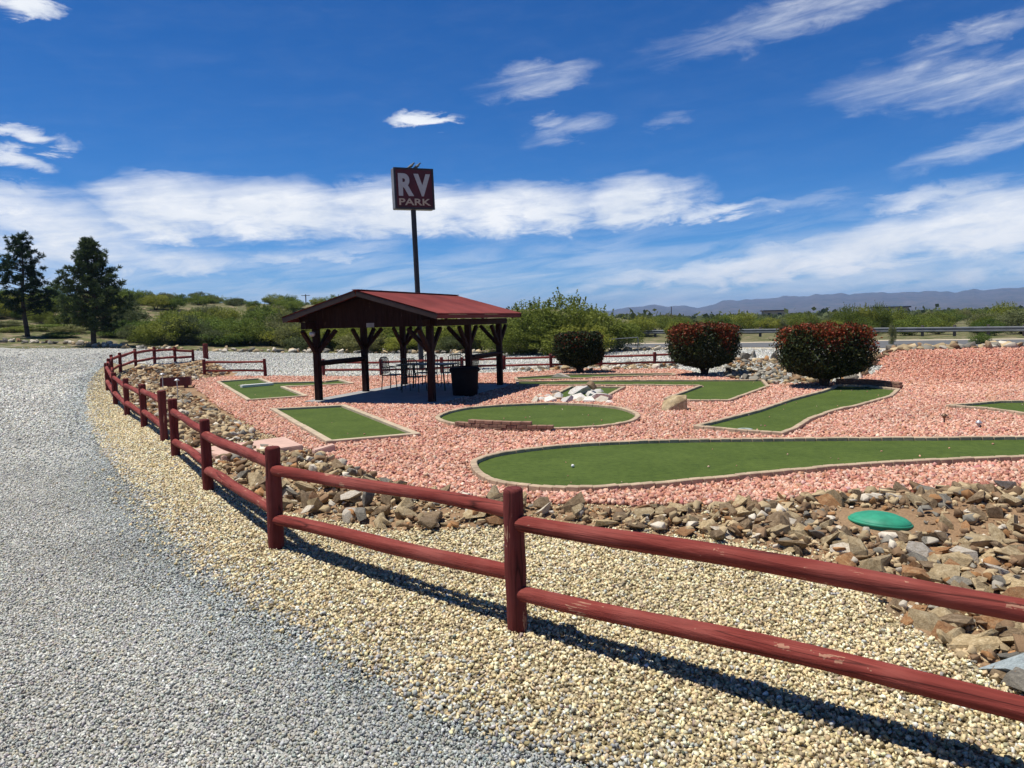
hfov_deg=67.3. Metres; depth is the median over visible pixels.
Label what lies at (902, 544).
rock
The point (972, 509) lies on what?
rock
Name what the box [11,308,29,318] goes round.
desert bush
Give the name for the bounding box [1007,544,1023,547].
rock
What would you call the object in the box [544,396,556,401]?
rock
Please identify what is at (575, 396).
rock
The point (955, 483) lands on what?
rock
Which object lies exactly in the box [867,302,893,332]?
desert bush
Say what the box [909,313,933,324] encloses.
desert bush
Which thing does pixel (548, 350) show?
desert bush
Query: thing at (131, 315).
desert bush
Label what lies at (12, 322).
desert bush
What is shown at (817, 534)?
rock
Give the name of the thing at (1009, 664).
rock
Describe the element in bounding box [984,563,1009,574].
rock
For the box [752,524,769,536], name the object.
rock
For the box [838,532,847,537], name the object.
rock
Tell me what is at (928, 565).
rock
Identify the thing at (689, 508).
rock
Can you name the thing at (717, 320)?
desert bush
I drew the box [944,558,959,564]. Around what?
rock
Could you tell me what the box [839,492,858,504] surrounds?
rock
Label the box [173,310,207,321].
desert bush
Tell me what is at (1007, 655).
rock
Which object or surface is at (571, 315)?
desert bush
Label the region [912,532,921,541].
rock
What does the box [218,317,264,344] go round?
desert bush
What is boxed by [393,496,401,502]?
rock
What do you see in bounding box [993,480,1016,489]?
rock
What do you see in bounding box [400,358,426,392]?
patio chair
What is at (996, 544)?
rock
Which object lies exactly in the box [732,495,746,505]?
rock
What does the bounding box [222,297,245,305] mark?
desert bush
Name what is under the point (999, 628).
rock
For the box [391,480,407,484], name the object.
rock
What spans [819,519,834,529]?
rock
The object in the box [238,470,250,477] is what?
rock
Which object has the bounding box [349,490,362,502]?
rock
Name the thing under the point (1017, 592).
rock
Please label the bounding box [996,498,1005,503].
rock
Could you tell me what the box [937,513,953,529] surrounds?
rock
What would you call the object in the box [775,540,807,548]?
rock
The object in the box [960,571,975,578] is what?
rock
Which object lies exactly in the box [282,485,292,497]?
rock
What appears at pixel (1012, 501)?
rock
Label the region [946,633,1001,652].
rock
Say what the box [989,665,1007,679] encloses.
rock
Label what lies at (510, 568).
rail fence
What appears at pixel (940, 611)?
rock
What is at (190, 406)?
rock rubble
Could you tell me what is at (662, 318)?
desert bush
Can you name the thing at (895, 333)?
roadside weed
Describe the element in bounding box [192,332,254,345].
desert bush
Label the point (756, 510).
rock
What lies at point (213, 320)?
desert bush
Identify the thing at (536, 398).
rock
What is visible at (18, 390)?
grey gravel stones
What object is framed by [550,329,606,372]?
clipped shrub
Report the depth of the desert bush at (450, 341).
47.37 m
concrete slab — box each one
[195,437,302,461]
[312,443,334,456]
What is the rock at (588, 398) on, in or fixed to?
on the pink gravel at (792, 482)
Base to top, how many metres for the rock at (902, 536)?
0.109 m
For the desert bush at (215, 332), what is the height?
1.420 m
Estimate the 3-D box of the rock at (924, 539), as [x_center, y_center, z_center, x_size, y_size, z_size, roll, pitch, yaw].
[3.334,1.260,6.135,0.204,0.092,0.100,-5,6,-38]
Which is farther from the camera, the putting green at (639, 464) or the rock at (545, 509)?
the putting green at (639, 464)
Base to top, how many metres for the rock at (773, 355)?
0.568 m
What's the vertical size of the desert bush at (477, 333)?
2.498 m
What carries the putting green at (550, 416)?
on the pink gravel at (792, 482)
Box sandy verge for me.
[619,338,1023,349]
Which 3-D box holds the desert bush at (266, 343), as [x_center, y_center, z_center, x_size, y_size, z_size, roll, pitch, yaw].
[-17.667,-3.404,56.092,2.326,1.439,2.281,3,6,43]
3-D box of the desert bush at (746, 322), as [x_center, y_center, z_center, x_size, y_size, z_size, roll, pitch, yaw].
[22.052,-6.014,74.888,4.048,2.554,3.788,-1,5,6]
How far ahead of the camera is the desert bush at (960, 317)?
101.52 m
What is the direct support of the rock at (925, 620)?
on the rock bed soil
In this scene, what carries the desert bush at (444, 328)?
on the ground
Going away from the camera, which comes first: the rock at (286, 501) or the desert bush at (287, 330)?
the rock at (286, 501)
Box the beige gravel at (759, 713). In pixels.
[91,363,1023,767]
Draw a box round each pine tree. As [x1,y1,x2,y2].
[0,230,59,336]
[49,236,139,344]
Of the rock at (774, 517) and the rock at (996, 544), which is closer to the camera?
the rock at (996, 544)
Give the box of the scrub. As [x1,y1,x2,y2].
[223,301,1023,323]
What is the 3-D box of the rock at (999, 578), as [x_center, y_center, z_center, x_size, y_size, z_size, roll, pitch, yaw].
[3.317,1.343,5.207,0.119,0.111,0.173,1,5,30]
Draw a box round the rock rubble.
[0,338,1023,689]
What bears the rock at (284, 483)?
on the rock bed soil
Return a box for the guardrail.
[640,324,1023,336]
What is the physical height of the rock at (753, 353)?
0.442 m
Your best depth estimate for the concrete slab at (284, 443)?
11.07 m
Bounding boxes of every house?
[760,310,785,315]
[871,306,910,311]
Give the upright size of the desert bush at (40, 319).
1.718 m
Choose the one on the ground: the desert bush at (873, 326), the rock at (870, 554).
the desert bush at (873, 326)
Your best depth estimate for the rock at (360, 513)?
7.17 m
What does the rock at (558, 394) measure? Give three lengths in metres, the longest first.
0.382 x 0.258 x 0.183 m
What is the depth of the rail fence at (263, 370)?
28.56 m
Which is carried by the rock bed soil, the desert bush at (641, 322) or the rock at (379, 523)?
the rock at (379, 523)
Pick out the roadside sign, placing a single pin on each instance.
(413, 190)
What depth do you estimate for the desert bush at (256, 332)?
55.44 m
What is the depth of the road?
45.08 m
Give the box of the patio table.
[396,363,459,390]
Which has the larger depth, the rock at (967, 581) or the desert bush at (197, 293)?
the desert bush at (197, 293)
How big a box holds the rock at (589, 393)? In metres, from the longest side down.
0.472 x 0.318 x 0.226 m
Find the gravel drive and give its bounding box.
[0,348,880,767]
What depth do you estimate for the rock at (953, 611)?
4.75 m
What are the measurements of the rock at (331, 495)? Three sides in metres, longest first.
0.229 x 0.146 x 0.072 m
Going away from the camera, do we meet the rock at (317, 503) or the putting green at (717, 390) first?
the rock at (317, 503)
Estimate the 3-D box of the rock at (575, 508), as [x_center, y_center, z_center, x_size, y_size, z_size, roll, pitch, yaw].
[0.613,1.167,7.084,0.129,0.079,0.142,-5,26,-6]
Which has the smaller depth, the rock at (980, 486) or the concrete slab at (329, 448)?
the rock at (980, 486)
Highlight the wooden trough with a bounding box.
[160,376,191,387]
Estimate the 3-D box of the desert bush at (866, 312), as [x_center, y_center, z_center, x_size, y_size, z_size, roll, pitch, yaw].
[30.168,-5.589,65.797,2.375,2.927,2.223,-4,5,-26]
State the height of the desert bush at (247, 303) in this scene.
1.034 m
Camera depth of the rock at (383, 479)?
8.35 m
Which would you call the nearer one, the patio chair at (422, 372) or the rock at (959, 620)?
the rock at (959, 620)
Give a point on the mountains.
(974, 298)
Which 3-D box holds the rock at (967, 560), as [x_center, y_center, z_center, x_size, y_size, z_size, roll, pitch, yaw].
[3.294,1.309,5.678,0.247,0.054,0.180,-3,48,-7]
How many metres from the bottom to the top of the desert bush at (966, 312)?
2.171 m
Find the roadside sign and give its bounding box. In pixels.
[391,167,434,370]
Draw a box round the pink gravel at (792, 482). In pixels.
[204,351,1023,504]
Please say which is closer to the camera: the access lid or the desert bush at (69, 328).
the access lid
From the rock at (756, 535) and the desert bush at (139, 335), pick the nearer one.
the rock at (756, 535)
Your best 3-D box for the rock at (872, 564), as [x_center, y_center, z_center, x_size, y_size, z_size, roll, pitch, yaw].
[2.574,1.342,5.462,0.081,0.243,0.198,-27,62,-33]
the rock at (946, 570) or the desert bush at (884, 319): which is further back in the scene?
the desert bush at (884, 319)
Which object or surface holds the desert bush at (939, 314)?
on the ground
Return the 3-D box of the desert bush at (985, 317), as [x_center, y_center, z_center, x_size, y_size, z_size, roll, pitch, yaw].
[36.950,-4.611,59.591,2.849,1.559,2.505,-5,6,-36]
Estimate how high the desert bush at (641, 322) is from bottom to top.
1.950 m
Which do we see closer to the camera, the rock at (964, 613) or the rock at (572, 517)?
the rock at (964, 613)
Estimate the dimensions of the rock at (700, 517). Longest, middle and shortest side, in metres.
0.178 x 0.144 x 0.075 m
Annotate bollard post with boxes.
[203,344,208,358]
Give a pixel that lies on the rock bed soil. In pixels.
(843, 514)
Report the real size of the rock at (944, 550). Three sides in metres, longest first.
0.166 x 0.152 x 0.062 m
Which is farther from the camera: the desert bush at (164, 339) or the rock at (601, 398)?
the desert bush at (164, 339)
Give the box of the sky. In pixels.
[0,0,1023,310]
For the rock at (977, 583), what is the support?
on the rock bed soil
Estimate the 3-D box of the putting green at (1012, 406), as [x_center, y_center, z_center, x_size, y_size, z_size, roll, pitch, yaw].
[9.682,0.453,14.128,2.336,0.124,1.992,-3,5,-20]
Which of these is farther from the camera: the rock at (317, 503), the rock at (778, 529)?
the rock at (317, 503)
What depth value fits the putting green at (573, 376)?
24.57 m
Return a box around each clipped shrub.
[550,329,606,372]
[664,321,743,374]
[769,320,882,386]
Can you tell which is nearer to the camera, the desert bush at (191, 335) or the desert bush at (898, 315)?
the desert bush at (191, 335)
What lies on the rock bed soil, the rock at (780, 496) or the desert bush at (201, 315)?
the rock at (780, 496)
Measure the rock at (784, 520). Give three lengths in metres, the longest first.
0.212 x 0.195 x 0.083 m
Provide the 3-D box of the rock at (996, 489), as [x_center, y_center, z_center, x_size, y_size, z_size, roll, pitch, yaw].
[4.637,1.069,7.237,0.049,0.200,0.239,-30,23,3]
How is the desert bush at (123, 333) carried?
on the ground
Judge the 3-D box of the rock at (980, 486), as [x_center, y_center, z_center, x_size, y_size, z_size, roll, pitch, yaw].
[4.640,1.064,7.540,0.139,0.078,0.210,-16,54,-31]
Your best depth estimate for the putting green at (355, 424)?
14.28 m
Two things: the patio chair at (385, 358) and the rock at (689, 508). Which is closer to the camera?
the rock at (689, 508)
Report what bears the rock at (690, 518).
on the rock bed soil
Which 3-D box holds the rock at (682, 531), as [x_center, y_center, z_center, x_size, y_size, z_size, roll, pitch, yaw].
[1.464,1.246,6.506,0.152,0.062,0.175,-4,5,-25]
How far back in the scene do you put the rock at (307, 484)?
8.36 m
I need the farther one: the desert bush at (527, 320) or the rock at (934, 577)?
the desert bush at (527, 320)
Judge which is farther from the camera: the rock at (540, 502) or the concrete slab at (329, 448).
the concrete slab at (329, 448)
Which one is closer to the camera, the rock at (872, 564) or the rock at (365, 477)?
the rock at (872, 564)
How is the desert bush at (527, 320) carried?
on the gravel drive
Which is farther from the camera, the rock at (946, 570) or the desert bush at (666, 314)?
the desert bush at (666, 314)
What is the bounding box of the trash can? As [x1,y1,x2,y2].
[449,366,479,396]
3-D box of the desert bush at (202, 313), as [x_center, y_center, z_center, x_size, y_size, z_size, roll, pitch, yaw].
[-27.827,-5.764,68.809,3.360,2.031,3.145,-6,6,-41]
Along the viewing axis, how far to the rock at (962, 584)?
5.10 m
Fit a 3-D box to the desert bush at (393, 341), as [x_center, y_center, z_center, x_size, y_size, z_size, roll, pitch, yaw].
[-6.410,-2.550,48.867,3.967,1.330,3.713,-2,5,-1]
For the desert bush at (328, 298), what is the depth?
104.31 m
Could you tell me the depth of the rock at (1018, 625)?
4.41 m
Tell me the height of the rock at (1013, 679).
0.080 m
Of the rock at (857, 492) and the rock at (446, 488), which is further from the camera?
the rock at (446, 488)
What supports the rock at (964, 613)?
on the rock bed soil
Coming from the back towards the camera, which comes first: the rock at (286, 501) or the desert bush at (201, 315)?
the desert bush at (201, 315)
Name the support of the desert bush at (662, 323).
on the ground
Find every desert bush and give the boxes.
[0,295,21,316]
[0,320,22,326]
[0,326,31,331]
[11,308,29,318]
[20,292,59,317]
[20,323,68,330]
[26,308,53,322]
[39,279,70,298]
[42,331,80,337]
[43,314,70,324]
[47,325,88,332]
[88,325,131,336]
[98,320,143,336]
[111,307,151,324]
[115,288,148,301]
[115,324,141,341]
[117,298,141,315]
[117,321,150,329]
[127,320,165,344]
[134,313,216,325]
[136,290,154,298]
[137,292,171,309]
[139,310,199,344]
[152,334,181,344]
[155,292,173,301]
[155,311,182,324]
[157,308,185,319]
[158,297,186,309]
[161,314,211,343]
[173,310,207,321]
[174,293,188,298]
[180,327,208,344]
[186,293,212,304]
[186,308,218,318]
[186,309,222,328]
[187,291,211,299]
[187,303,224,315]
[192,330,209,344]
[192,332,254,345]
[193,316,256,328]
[197,328,233,345]
[205,306,244,321]
[208,297,219,303]
[214,332,244,345]
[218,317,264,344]
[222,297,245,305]
[229,322,276,344]
[240,302,280,326]
[242,301,261,307]
[254,306,286,322]
[255,304,289,313]
[257,325,300,344]
[258,328,277,345]
[261,293,285,305]
[263,310,304,328]
[269,298,303,311]
[271,322,310,346]
[277,294,297,301]
[281,298,305,306]
[282,326,345,346]
[282,335,335,350]
[309,297,321,304]
[320,328,379,349]
[321,295,336,301]
[331,332,388,352]
[348,327,422,350]
[379,326,445,350]
[380,337,439,353]
[416,318,488,351]
[435,336,485,353]
[441,318,506,350]
[476,319,544,355]
[503,297,570,354]
[513,325,572,355]
[526,287,601,333]
[544,323,616,351]
[561,303,629,351]
[601,321,645,351]
[619,315,658,335]
[625,317,660,335]
[649,315,679,323]
[655,316,691,329]
[661,313,678,321]
[663,319,690,337]
[703,314,732,323]
[712,317,738,325]
[722,309,760,328]
[754,316,781,328]
[767,318,789,328]
[781,313,800,323]
[784,311,821,325]
[820,313,844,322]
[820,319,849,324]
[830,302,865,322]
[850,302,877,322]
[850,316,880,327]
[864,323,880,333]
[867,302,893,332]
[879,306,908,326]
[893,314,930,335]
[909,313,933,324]
[924,317,957,334]
[928,310,957,321]
[935,309,967,322]
[953,309,973,320]
[965,310,1004,326]
[968,309,986,317]
[968,314,1006,332]
[969,319,1005,335]
[987,300,1023,325]
[995,306,1023,333]
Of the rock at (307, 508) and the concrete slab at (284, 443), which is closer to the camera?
the rock at (307, 508)
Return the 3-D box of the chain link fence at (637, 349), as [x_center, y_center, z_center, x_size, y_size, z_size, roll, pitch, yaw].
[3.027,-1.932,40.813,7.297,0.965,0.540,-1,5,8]
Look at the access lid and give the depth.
6.60 m
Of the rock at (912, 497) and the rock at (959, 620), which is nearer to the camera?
the rock at (959, 620)
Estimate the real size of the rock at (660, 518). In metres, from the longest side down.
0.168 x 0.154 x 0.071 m
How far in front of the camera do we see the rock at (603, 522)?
6.80 m
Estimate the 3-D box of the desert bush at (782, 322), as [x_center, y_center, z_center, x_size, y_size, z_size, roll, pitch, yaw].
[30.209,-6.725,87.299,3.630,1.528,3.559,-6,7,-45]
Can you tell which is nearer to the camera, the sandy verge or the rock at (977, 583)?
the rock at (977, 583)
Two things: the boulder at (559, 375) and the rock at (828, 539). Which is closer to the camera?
the rock at (828, 539)
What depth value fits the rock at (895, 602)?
4.82 m
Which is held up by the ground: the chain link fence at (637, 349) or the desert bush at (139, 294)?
the desert bush at (139, 294)
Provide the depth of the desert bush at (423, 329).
50.00 m
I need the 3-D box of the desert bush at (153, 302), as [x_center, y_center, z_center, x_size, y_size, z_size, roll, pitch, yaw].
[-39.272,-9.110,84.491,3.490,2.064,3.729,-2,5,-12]
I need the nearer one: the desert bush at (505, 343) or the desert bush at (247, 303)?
the desert bush at (505, 343)
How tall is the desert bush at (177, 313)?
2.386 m
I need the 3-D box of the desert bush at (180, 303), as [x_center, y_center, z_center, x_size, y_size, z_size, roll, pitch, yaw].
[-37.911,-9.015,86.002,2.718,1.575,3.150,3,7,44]
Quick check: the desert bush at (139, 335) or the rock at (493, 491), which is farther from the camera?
the desert bush at (139, 335)
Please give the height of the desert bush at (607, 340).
1.809 m
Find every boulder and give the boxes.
[551,373,569,377]
[661,395,686,410]
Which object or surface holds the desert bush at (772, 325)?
on the ground
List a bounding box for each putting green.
[216,378,353,400]
[270,404,420,444]
[435,402,639,431]
[470,435,1023,492]
[514,373,675,380]
[515,379,769,402]
[547,386,625,399]
[693,378,902,435]
[946,400,1023,415]
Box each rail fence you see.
[104,347,194,440]
[168,398,1023,721]
[202,359,266,375]
[321,352,673,374]
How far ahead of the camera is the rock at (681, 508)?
7.04 m
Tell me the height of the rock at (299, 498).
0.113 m
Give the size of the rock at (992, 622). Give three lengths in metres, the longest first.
0.231 x 0.210 x 0.108 m
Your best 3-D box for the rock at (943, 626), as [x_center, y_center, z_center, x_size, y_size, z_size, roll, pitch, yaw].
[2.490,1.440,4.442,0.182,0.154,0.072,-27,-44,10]
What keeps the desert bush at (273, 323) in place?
on the ground
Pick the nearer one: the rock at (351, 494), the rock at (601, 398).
the rock at (351, 494)
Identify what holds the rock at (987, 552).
on the rock bed soil
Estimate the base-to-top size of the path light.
0.253 m
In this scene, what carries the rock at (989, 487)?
on the rock bed soil
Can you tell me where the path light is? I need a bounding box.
[941,413,947,421]
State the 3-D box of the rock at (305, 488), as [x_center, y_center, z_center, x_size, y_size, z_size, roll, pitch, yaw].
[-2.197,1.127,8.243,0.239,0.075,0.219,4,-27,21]
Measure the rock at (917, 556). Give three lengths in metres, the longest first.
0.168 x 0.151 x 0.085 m
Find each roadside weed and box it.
[887,323,897,343]
[968,332,991,343]
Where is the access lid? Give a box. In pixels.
[848,510,913,530]
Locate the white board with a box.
[240,383,273,387]
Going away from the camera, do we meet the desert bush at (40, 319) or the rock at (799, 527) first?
the rock at (799, 527)
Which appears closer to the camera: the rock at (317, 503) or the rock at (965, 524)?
the rock at (965, 524)
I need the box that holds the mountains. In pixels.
[602,287,1023,316]
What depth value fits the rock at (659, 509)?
7.07 m
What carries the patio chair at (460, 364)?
on the picnic shelter
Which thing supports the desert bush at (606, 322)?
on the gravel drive
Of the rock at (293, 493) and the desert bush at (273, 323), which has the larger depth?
the desert bush at (273, 323)
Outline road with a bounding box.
[621,339,1023,347]
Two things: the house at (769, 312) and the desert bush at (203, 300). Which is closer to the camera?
the desert bush at (203, 300)
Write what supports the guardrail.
on the ground
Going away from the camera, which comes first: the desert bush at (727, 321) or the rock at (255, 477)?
the rock at (255, 477)
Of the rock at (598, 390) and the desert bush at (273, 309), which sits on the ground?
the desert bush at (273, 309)
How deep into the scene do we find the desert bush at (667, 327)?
62.54 m
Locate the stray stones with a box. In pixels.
[239,381,1022,482]
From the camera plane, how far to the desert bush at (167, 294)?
89.19 m
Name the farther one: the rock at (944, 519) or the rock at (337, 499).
the rock at (337, 499)
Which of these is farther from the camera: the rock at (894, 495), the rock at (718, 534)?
the rock at (894, 495)
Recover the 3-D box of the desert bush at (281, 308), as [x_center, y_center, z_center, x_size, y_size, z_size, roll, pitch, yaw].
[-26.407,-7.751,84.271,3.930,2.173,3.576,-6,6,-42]
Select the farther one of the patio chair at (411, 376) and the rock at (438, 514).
the patio chair at (411, 376)
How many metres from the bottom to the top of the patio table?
0.734 m
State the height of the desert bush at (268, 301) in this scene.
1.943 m
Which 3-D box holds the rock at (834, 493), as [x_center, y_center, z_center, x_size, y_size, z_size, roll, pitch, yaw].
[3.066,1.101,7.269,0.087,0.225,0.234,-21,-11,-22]
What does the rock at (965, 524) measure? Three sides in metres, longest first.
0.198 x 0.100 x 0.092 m
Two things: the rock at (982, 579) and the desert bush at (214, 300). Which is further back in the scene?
the desert bush at (214, 300)
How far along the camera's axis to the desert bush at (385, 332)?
50.67 m
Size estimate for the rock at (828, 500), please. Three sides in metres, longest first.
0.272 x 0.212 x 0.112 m
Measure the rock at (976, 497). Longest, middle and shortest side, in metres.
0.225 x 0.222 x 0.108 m
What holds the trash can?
on the picnic shelter
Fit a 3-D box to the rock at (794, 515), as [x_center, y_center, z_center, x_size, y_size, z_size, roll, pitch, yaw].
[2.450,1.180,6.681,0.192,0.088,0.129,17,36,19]
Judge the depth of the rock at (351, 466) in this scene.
9.50 m
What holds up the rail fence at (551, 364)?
on the gravel drive
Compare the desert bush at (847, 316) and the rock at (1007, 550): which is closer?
the rock at (1007, 550)
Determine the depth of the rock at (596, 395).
17.51 m
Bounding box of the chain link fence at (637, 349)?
[503,337,638,354]
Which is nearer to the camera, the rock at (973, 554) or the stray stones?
the rock at (973, 554)
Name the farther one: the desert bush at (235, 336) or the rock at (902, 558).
the desert bush at (235, 336)
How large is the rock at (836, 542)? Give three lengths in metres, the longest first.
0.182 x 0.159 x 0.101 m
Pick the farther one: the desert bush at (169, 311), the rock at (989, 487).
the desert bush at (169, 311)
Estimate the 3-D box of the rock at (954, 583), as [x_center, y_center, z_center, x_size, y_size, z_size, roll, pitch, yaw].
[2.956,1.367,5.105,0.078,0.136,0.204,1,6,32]
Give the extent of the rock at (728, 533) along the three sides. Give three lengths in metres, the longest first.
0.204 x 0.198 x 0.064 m
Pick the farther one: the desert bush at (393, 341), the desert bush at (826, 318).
the desert bush at (826, 318)
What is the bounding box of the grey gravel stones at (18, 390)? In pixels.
[0,346,884,767]
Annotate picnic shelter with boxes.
[282,289,520,403]
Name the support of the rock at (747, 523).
on the rock bed soil
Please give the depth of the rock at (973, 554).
5.74 m
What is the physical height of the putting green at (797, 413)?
0.228 m
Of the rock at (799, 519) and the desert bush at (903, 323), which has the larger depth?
the desert bush at (903, 323)
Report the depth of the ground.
57.22 m
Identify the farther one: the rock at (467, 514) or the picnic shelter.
the picnic shelter
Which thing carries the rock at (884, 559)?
on the rock bed soil
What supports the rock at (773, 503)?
on the rock bed soil
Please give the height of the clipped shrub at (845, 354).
1.774 m
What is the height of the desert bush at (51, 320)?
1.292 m
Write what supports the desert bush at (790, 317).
on the ground
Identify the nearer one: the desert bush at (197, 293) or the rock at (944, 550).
the rock at (944, 550)
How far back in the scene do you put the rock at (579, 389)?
18.94 m
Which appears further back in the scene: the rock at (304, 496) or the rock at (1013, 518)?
the rock at (304, 496)
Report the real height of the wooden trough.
0.350 m
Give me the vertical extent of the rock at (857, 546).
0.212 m
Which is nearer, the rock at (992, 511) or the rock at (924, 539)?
the rock at (924, 539)
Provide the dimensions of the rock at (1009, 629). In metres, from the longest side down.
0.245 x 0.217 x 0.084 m
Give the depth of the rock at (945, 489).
7.48 m
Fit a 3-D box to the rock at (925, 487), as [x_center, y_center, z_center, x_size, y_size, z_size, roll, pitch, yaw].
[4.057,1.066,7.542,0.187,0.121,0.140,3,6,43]
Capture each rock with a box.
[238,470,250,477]
[248,472,263,486]
[256,478,265,488]
[282,480,286,488]
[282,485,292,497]
[283,498,296,508]
[286,488,298,498]
[294,482,315,492]
[295,481,317,489]
[296,491,311,501]
[300,490,308,507]
[301,505,313,512]
[307,497,322,512]
[309,491,319,498]
[328,492,337,499]
[331,458,344,469]
[333,490,344,503]
[340,490,361,499]
[342,465,355,470]
[342,507,356,523]
[347,468,355,475]
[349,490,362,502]
[355,507,366,521]
[362,476,377,480]
[362,492,374,506]
[370,505,390,516]
[373,512,385,529]
[379,477,393,481]
[381,494,393,507]
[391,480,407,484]
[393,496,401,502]
[394,498,414,519]
[397,506,417,517]
[416,516,437,528]
[423,510,442,519]
[440,484,450,490]
[463,509,485,518]
[485,485,498,497]
[485,515,503,525]
[491,492,502,497]
[523,491,526,507]
[532,396,538,401]
[533,496,550,508]
[535,501,550,514]
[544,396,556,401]
[553,392,562,396]
[560,492,585,511]
[561,395,572,402]
[563,513,579,520]
[568,386,590,394]
[571,503,584,515]
[572,393,585,399]
[583,396,595,401]
[586,381,596,389]
[586,391,595,395]
[590,389,603,391]
[592,392,612,398]
[594,395,610,401]
[594,519,618,526]
[612,512,627,520]
[625,520,648,528]
[634,507,654,519]
[637,505,654,509]
[649,504,662,507]
[651,516,664,530]
[655,505,666,514]
[668,502,687,511]
[673,526,694,535]
[685,503,693,513]
[687,515,698,520]
[691,515,710,519]
[698,520,714,535]
[709,529,724,540]
[710,526,732,538]
[711,510,719,521]
[714,501,725,506]
[719,503,736,516]
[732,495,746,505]
[734,517,751,528]
[735,506,745,512]
[736,511,755,516]
[740,352,751,359]
[740,518,752,532]
[745,495,751,505]
[746,502,757,510]
[751,350,755,357]
[751,533,761,537]
[752,507,765,520]
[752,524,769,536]
[766,525,790,535]
[767,511,793,526]
[768,500,776,508]
[771,350,777,360]
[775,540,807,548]
[777,492,786,500]
[780,515,792,526]
[782,546,794,552]
[787,510,799,518]
[788,530,809,543]
[789,517,805,525]
[793,517,804,526]
[793,545,802,556]
[795,522,812,537]
[804,518,821,529]
[808,530,825,538]
[815,490,840,506]
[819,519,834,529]
[820,532,839,545]
[825,489,844,506]
[830,540,848,543]
[830,542,849,554]
[835,552,858,566]
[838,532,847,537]
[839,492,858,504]
[841,525,851,535]
[848,535,868,559]
[852,489,864,501]
[855,551,875,559]
[856,555,891,566]
[858,558,885,572]
[863,493,883,501]
[878,495,883,502]
[878,543,891,554]
[882,530,912,542]
[886,493,901,499]
[886,598,906,616]
[893,481,910,492]
[896,541,907,553]
[898,554,908,563]
[900,495,913,504]
[900,604,927,625]
[901,564,930,581]
[906,492,928,508]
[906,541,932,557]
[906,552,927,564]
[908,608,940,631]
[909,560,922,567]
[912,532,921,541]
[915,486,924,494]
[916,485,934,489]
[918,560,934,569]
[921,488,937,507]
[922,536,938,545]
[923,531,947,542]
[926,572,941,582]
[927,553,940,562]
[929,563,959,584]
[929,607,952,616]
[930,547,952,553]
[930,620,955,639]
[936,629,951,644]
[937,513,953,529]
[938,494,952,508]
[939,485,951,496]
[939,613,973,627]
[941,551,973,566]
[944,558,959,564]
[946,576,973,585]
[946,627,964,638]
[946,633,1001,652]
[947,608,963,615]
[949,546,978,563]
[951,481,960,485]
[951,580,960,586]
[958,533,996,546]
[959,581,973,589]
[959,611,973,616]
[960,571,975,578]
[961,520,970,533]
[964,505,986,520]
[966,491,985,503]
[971,578,995,592]
[972,576,987,588]
[972,629,998,637]
[973,615,1015,629]
[976,483,989,492]
[978,548,995,559]
[978,653,1023,671]
[982,484,993,491]
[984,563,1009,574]
[985,503,1003,518]
[988,523,1005,543]
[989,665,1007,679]
[990,541,1003,547]
[992,575,1007,586]
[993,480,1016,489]
[993,485,1004,493]
[994,546,1021,555]
[995,584,1006,591]
[995,626,1006,632]
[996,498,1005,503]
[996,621,1023,637]
[997,651,1023,657]
[999,633,1019,636]
[1000,493,1021,506]
[1000,636,1014,644]
[1000,667,1023,691]
[1001,587,1023,598]
[1002,575,1023,588]
[1005,573,1015,584]
[1006,514,1017,531]
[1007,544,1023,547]
[1011,523,1023,532]
[1014,622,1022,628]
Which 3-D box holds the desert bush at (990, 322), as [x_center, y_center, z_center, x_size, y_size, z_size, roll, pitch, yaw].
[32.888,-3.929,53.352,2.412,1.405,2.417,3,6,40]
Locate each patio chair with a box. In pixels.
[379,356,405,389]
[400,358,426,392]
[415,354,438,386]
[440,354,463,384]
[464,359,478,388]
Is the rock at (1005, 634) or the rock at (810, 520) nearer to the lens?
the rock at (1005, 634)
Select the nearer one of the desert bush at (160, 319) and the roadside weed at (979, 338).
the roadside weed at (979, 338)
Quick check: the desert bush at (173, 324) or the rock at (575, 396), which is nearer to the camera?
the rock at (575, 396)
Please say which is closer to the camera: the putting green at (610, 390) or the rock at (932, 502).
the rock at (932, 502)
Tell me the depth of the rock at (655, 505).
7.12 m
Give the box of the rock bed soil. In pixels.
[119,360,1023,689]
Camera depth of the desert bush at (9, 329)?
61.31 m
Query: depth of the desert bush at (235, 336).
53.93 m
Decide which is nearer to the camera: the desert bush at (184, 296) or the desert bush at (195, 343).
the desert bush at (195, 343)
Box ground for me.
[0,301,1023,353]
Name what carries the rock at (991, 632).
on the rock bed soil
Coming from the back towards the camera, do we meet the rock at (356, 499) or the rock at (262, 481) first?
the rock at (262, 481)
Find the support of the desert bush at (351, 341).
on the ground
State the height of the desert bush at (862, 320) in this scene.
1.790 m
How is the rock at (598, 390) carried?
on the pink gravel at (792, 482)
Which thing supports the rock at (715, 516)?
on the rock bed soil
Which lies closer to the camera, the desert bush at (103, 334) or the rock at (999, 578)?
the rock at (999, 578)
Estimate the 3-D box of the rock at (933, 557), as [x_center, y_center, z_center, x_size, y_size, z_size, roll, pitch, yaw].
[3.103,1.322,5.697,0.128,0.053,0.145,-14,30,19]
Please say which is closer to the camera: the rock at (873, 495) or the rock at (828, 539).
the rock at (828, 539)
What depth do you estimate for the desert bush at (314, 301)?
110.43 m
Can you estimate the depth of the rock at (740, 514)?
6.76 m

